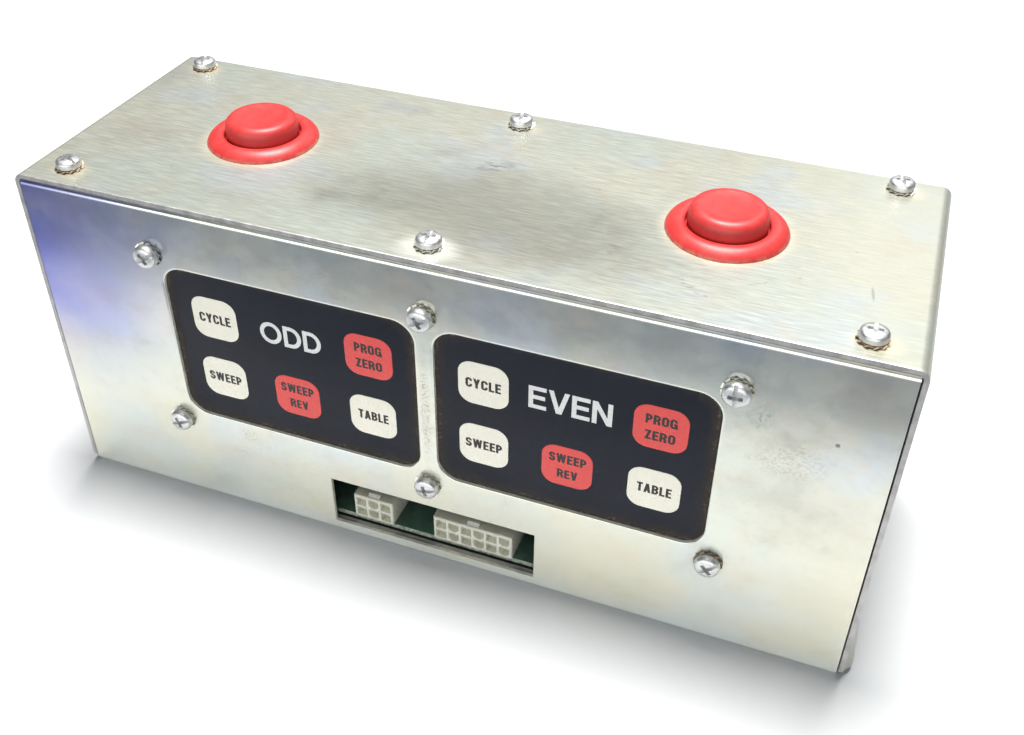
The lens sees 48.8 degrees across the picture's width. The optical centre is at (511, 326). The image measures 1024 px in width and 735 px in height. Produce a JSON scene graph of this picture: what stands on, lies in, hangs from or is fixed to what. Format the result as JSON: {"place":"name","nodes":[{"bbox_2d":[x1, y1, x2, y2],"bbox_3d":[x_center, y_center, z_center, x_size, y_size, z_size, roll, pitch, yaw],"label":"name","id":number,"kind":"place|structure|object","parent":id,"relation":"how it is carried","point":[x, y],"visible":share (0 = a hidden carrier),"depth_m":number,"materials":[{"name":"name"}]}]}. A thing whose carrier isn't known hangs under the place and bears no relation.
{"place":"outdoors","nodes":[
{"label":"outdoors","id":0,"kind":"place"},
{"bbox_2d":[0,0,1023,734],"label":"ground","id":1,"kind":"structure","parent":0,"point":[138,600],"depth_m":0.38,"materials":[{"name":"white paper"}]},
{"bbox_2d":[15,56,951,672],"bbox_3d":[-0.009,0.001,0.352,0.256,0.120,0.092,13,39,16],"label":"control box","id":2,"kind":"object","parent":1,"relation":"on","point":[679,384],"visible":1,"depth_m":0.31,"materials":[{"name":"metal"}]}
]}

